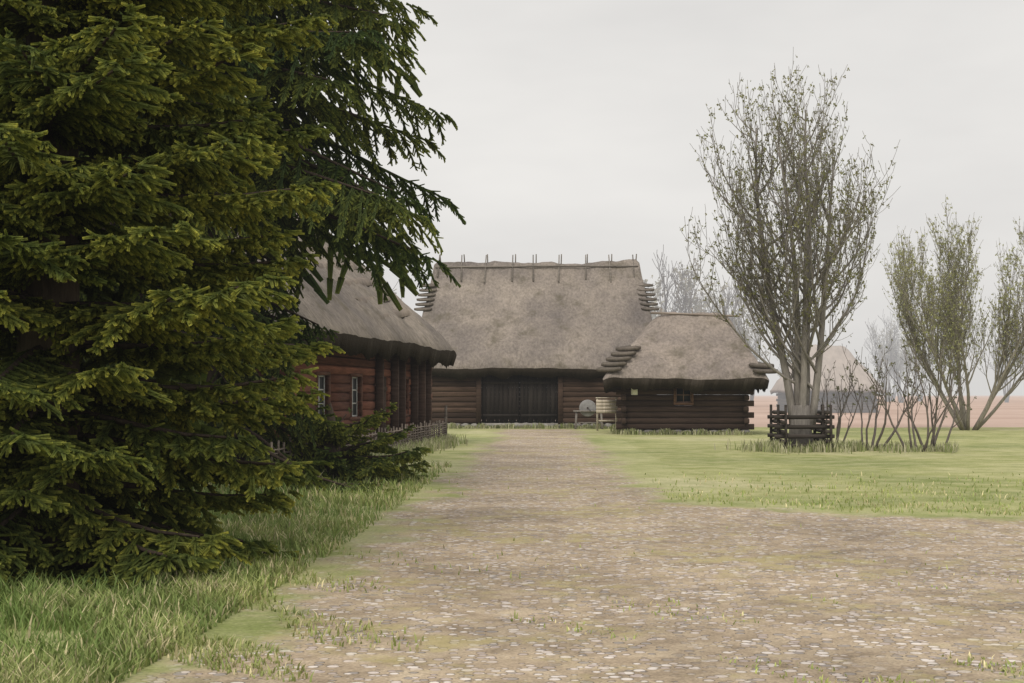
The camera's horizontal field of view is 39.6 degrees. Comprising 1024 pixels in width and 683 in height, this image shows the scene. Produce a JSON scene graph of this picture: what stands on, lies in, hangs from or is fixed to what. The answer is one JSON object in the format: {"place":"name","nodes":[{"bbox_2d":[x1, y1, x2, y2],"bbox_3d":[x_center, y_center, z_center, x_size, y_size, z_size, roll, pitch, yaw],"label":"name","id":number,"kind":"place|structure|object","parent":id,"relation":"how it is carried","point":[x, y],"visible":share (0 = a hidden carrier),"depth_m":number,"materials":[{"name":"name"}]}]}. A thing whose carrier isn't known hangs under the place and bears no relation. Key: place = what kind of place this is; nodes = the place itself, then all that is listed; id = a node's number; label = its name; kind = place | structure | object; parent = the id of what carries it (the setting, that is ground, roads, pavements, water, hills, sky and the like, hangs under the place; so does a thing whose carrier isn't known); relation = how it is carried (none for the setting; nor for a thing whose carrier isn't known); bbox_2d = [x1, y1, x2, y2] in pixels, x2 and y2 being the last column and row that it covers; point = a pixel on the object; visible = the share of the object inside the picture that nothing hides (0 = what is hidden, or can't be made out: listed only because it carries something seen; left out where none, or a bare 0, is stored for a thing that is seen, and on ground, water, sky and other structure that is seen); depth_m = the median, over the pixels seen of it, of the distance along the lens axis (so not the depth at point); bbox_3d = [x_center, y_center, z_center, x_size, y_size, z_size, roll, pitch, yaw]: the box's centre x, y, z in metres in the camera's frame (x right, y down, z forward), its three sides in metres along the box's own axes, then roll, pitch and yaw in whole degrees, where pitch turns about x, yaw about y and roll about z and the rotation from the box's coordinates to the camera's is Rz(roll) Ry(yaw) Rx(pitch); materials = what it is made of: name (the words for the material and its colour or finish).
{"place":"outdoors","nodes":[
{"label":"outdoors","id":0,"kind":"place"},
{"bbox_2d":[0,43,117,361],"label":"spruce needles","id":1,"kind":"object","parent":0,"point":[83,296],"depth_m":18.19,"materials":[{"name":"green plant"}]},
{"bbox_2d":[384,377,386,430],"bbox_3d":[-3.868,2.014,42.314,0.074,1.910,1.048,0,-2,9],"label":"door","id":2,"kind":"structure","parent":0,"point":[385,388],"depth_m":42.64,"materials":[{"name":"brown wood"}]},
{"bbox_2d":[0,395,1023,645],"bbox_3d":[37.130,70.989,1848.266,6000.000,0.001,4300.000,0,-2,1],"label":"ground","id":3,"kind":"structure","parent":0,"point":[992,447],"depth_m":34.19,"materials":[{"name":"green plant"}]},
{"bbox_2d":[0,0,293,583],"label":"spruce tree trunk and boughs","id":4,"kind":"object","parent":3,"relation":"on","point":[45,288],"visible":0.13,"depth_m":13.08,"materials":[{"name":"plant"}]},
{"bbox_2d":[0,0,345,598],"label":"spruce needles","id":5,"kind":"object","parent":4,"relation":"attached to","point":[101,121],"visible":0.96,"depth_m":12.44,"materials":[{"name":"green plant"}]},
{"bbox_2d":[84,0,420,488],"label":"spruce tree trunk and boughs","id":6,"kind":"object","parent":3,"relation":"on","point":[211,373],"visible":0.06,"depth_m":24.28,"materials":[{"name":"brown wood"}]},
{"bbox_2d":[1,0,465,493],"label":"spruce needles","id":7,"kind":"object","parent":6,"relation":"attached to","point":[297,95],"visible":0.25,"depth_m":24.29,"materials":[{"name":"green plant"}]},
{"bbox_2d":[268,403,412,475],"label":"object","id":8,"kind":"object","parent":3,"relation":"on","point":[334,449],"visible":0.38,"depth_m":26.18,"materials":[{"name":"plant"}]},
{"bbox_2d":[238,400,431,481],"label":"young spruce needles","id":9,"kind":"object","parent":8,"relation":"attached to","point":[386,467],"visible":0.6,"depth_m":25.65,"materials":[{"name":"green plant"}]},
{"bbox_2d":[256,351,431,442],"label":"cottage log walls","id":10,"kind":"structure","parent":3,"relation":"on","point":[409,386],"depth_m":41.25,"materials":[{"name":"brown wood"}]},
{"bbox_2d":[217,213,456,368],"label":"thatched roof","id":11,"kind":"structure","parent":10,"relation":"on","point":[356,316],"depth_m":39.67,"materials":[{"name":"beige wicker"}]},
{"bbox_2d":[318,375,357,416],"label":"cottage windows","id":12,"kind":"structure","parent":10,"relation":"in","point":[321,382],"depth_m":39.19,"materials":[{"name":"grey glass"}]},
{"bbox_2d":[270,405,446,475],"bbox_3d":[-3.130,2.315,35.674,0.117,1.251,23.430,0,-2,5],"label":"wattle fence","id":13,"kind":"object","parent":3,"relation":"on","point":[442,428],"visible":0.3,"depth_m":40.27,"materials":[{"name":"wood"}]},
{"bbox_2d":[0,460,1023,682],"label":"grass","id":14,"kind":"structure","parent":3,"relation":"on","point":[137,635],"depth_m":10.43,"materials":[{"name":"green plant"}]},
{"bbox_2d":[435,420,614,428],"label":"barn foundation stones","id":15,"kind":"object","parent":3,"relation":"on","point":[578,424],"visible":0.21,"depth_m":67.78,"materials":[{"name":"grey stone"}]},
{"bbox_2d":[432,254,637,427],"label":"barn log walls","id":16,"kind":"structure","parent":3,"relation":"on","point":[462,400],"depth_m":67.88,"materials":[{"name":"brown wood"}]},
{"bbox_2d":[482,375,557,422],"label":"barn doors","id":17,"kind":"structure","parent":16,"relation":"in","point":[495,404],"depth_m":67.98,"materials":[{"name":"brown wood"}]},
{"bbox_2d":[414,259,658,380],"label":"thatched roof","id":18,"kind":"structure","parent":16,"relation":"on","point":[572,322],"depth_m":69.88,"materials":[{"name":"beige wicker"}]},
{"bbox_2d":[573,408,602,428],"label":"grindstone stand","id":19,"kind":"object","parent":3,"relation":"on","point":[576,411],"visible":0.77,"depth_m":66.30,"materials":[{"name":"grey wood"}]},
{"bbox_2d":[579,400,595,416],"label":"grindstone","id":20,"kind":"object","parent":19,"relation":"on","point":[585,404],"visible":0.99,"depth_m":66.41,"materials":[{"name":"grey stone"}]},
{"bbox_2d":[595,397,617,430],"bbox_3d":[4.224,3.234,63.351,1.000,1.490,0.120,0,-2,1],"label":"wooden tub","id":21,"kind":"object","parent":3,"relation":"on","point":[606,409],"visible":0.85,"depth_m":63.31,"materials":[{"name":"brown wood"}]},
{"bbox_2d":[287,422,960,485],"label":"grass tufts","id":22,"kind":"object","parent":3,"relation":"on","point":[444,442],"visible":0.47,"depth_m":40.74,"materials":[{"name":"green plant"}]},
{"bbox_2d":[643,244,708,317],"bbox_3d":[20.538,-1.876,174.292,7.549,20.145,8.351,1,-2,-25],"label":"tree trunk and branches","id":23,"kind":"object","parent":3,"relation":"on","point":[684,299],"visible":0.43,"depth_m":174.34,"materials":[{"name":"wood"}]},
{"bbox_2d":[622,429,749,433],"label":"granary foundation stones","id":24,"kind":"object","parent":3,"relation":"on","point":[645,430],"visible":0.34,"depth_m":57.44,"materials":[{"name":"grey stone"}]},
{"bbox_2d":[688,277,748,330],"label":"tree trunk and branches","id":25,"kind":"object","parent":3,"relation":"on","point":[728,300],"visible":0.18,"depth_m":182.48,"materials":[{"name":"grey plant"}]},
{"bbox_2d":[677,263,743,319],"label":"tree leaves","id":26,"kind":"object","parent":25,"relation":"attached to","point":[707,300],"visible":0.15,"depth_m":182.45,"materials":[{"name":"plant"}]},
{"bbox_2d":[687,283,754,335],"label":"tree trunk and branches","id":27,"kind":"object","parent":3,"relation":"on","point":[701,297],"visible":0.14,"depth_m":189.82,"materials":[{"name":"grey plant"}]},
{"bbox_2d":[703,281,765,354],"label":"tree leaves","id":28,"kind":"object","parent":27,"relation":"attached to","point":[746,333],"visible":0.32,"depth_m":188.65,"materials":[{"name":"plant"}]},
{"bbox_2d":[734,323,765,400],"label":"tree trunk and branches","id":29,"kind":"object","parent":3,"relation":"on","point":[751,396],"visible":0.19,"depth_m":203.99,"materials":[{"name":"grey plant"}]},
{"bbox_2d":[736,311,769,361],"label":"tree leaves","id":30,"kind":"object","parent":29,"relation":"attached to","point":[758,349],"visible":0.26,"depth_m":203.71,"materials":[{"name":"plant"}]},
{"bbox_2d":[680,56,900,448],"bbox_3d":[8.171,-2.650,41.392,6.088,11.802,5.958,-1,-2,14],"label":"lime tree trunk and branches","id":31,"kind":"object","parent":3,"relation":"on","point":[798,402],"visible":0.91,"depth_m":40.56,"materials":[{"name":"grey plant"}]},
{"bbox_2d":[767,404,834,451],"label":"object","id":32,"kind":"object","parent":3,"relation":"on","point":[821,416],"visible":0.77,"depth_m":40.12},
{"bbox_2d":[820,363,864,443],"bbox_3d":[9.905,1.852,43.134,2.150,2.867,1.307,2,-3,-36],"label":"shrub trunk and branches","id":33,"kind":"object","parent":3,"relation":"on","point":[838,427],"visible":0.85,"depth_m":43.44,"materials":[{"name":"brown plant"}]},
{"bbox_2d":[810,357,866,414],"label":"shrub leaves","id":34,"kind":"object","parent":33,"relation":"attached to","point":[845,389],"visible":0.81,"depth_m":43.42,"materials":[{"name":"green plant"}]},
{"bbox_2d":[839,335,926,449],"bbox_3d":[10.849,1.488,41.907,2.216,3.515,2.580,1,-2,-19],"label":"shrub trunk and branches","id":35,"kind":"object","parent":3,"relation":"on","point":[884,425],"visible":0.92,"depth_m":41.21,"materials":[{"name":"brown plant"}]},
{"bbox_2d":[840,340,924,404],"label":"shrub leaves","id":36,"kind":"object","parent":35,"relation":"attached to","point":[882,383],"visible":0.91,"depth_m":41.45,"materials":[{"name":"green plant"}]},
{"bbox_2d":[865,309,900,401],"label":"tree trunk and branches","id":37,"kind":"object","parent":3,"relation":"on","point":[886,350],"visible":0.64,"depth_m":328.71,"materials":[{"name":"grey plant"}]},
{"bbox_2d":[869,319,901,374],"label":"tree leaves","id":38,"kind":"object","parent":37,"relation":"attached to","point":[893,328],"visible":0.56,"depth_m":328.17,"materials":[{"name":"plant"}]},
{"bbox_2d":[864,330,907,400],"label":"tree trunk and branches","id":39,"kind":"object","parent":3,"relation":"on","point":[894,395],"visible":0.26,"depth_m":345.73,"materials":[{"name":"grey plant"}]},
{"bbox_2d":[880,333,905,381],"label":"tree leaves","id":40,"kind":"object","parent":39,"relation":"attached to","point":[897,354],"visible":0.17,"depth_m":345.47,"materials":[{"name":"plant"}]},
{"bbox_2d":[883,327,915,402],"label":"tree trunk and branches","id":41,"kind":"object","parent":3,"relation":"on","point":[892,359],"visible":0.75,"depth_m":289.48,"materials":[{"name":"grey plant"}]},
{"bbox_2d":[880,329,917,380],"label":"tree leaves","id":42,"kind":"object","parent":41,"relation":"attached to","point":[910,363],"visible":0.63,"depth_m":290.39,"materials":[{"name":"plant"}]},
{"bbox_2d":[854,324,977,451],"bbox_3d":[11.158,1.322,39.839,2.857,3.679,2.537,1,-2,-24],"label":"shrub trunk and branches","id":43,"kind":"object","parent":3,"relation":"on","point":[913,432],"visible":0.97,"depth_m":40.12,"materials":[{"name":"brown plant"}]},
{"bbox_2d":[856,330,976,413],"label":"shrub leaves","id":44,"kind":"object","parent":43,"relation":"attached to","point":[936,382],"visible":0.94,"depth_m":40.04,"materials":[{"name":"green plant"}]},
{"bbox_2d":[911,335,939,400],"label":"tree trunk and branches","id":45,"kind":"object","parent":3,"relation":"on","point":[921,378],"visible":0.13,"depth_m":349.55,"materials":[{"name":"grey plant"}]},
{"bbox_2d":[899,336,934,377],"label":"tree leaves","id":46,"kind":"object","parent":45,"relation":"attached to","point":[921,361],"visible":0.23,"depth_m":348.54,"materials":[{"name":"plant"}]},
{"bbox_2d":[883,350,974,446],"bbox_3d":[12.039,1.705,40.792,2.538,2.987,1.969,0,-2,1],"label":"shrub trunk and branches","id":47,"kind":"object","parent":3,"relation":"on","point":[934,437],"visible":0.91,"depth_m":40.99,"materials":[{"name":"brown plant"}]},
{"bbox_2d":[882,356,976,417],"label":"shrub leaves","id":48,"kind":"object","parent":47,"relation":"attached to","point":[956,383],"visible":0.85,"depth_m":41.06,"materials":[{"name":"green plant"}]},
{"bbox_2d":[880,194,1023,429],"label":"willow tree trunk and branches","id":49,"kind":"object","parent":3,"relation":"on","point":[963,423],"visible":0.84,"depth_m":63.96,"materials":[{"name":"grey plant"}]},
{"bbox_2d":[987,338,1019,402],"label":"tree trunk and branches","id":50,"kind":"object","parent":3,"relation":"on","point":[1006,400],"visible":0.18,"depth_m":299.13,"materials":[{"name":"grey plant"}]},
{"bbox_2d":[988,339,1021,384],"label":"tree leaves","id":51,"kind":"object","parent":50,"relation":"attached to","point":[1001,365],"visible":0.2,"depth_m":298.69,"materials":[{"name":"plant"}]},
{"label":"far tree trunk and branches","id":52,"kind":"object","parent":3,"relation":"on","visible":0},
{"bbox_2d":[649,282,666,319],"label":"tree leaves","id":53,"kind":"object","parent":52,"relation":"attached to","point":[653,315],"visible":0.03,"depth_m":201.45,"materials":[{"name":"grey plant"}]},
{"bbox_2d":[25,429,1023,682],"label":"dirt path","id":54,"kind":"structure","parent":0,"point":[771,567],"depth_m":11.79,"materials":[{"name":"beige soil"}]},
{"bbox_2d":[245,0,1023,394],"label":"sky","id":55,"kind":"structure","parent":0,"point":[577,121],"materials":[{"name":"white"}]},
{"bbox_2d":[616,308,753,429],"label":"granary log walls","id":56,"kind":"structure","parent":0,"point":[712,409],"depth_m":57.42,"materials":[{"name":"brown wood"}]},
{"bbox_2d":[631,387,690,402],"bbox_3d":[6.036,2.136,57.570,2.425,0.670,0.076,0,-2,1],"label":"window","id":57,"kind":"structure","parent":56,"relation":"in","point":[683,396],"depth_m":57.56,"materials":[{"name":"grey glass"}]},
{"bbox_2d":[596,312,777,395],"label":"thatched roof","id":58,"kind":"structure","parent":56,"relation":"on","point":[695,354],"depth_m":57.47,"materials":[{"name":"beige wicker"}]},
{"bbox_2d":[776,391,877,412],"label":"hut log walls","id":59,"kind":"structure","parent":0,"point":[781,400],"depth_m":127.06,"materials":[{"name":"wood"}]},
{"bbox_2d":[770,344,884,393],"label":"thatch roof","id":60,"kind":"structure","parent":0,"point":[836,355],"depth_m":127.75,"materials":[{"name":"beige plant"}]}
]}

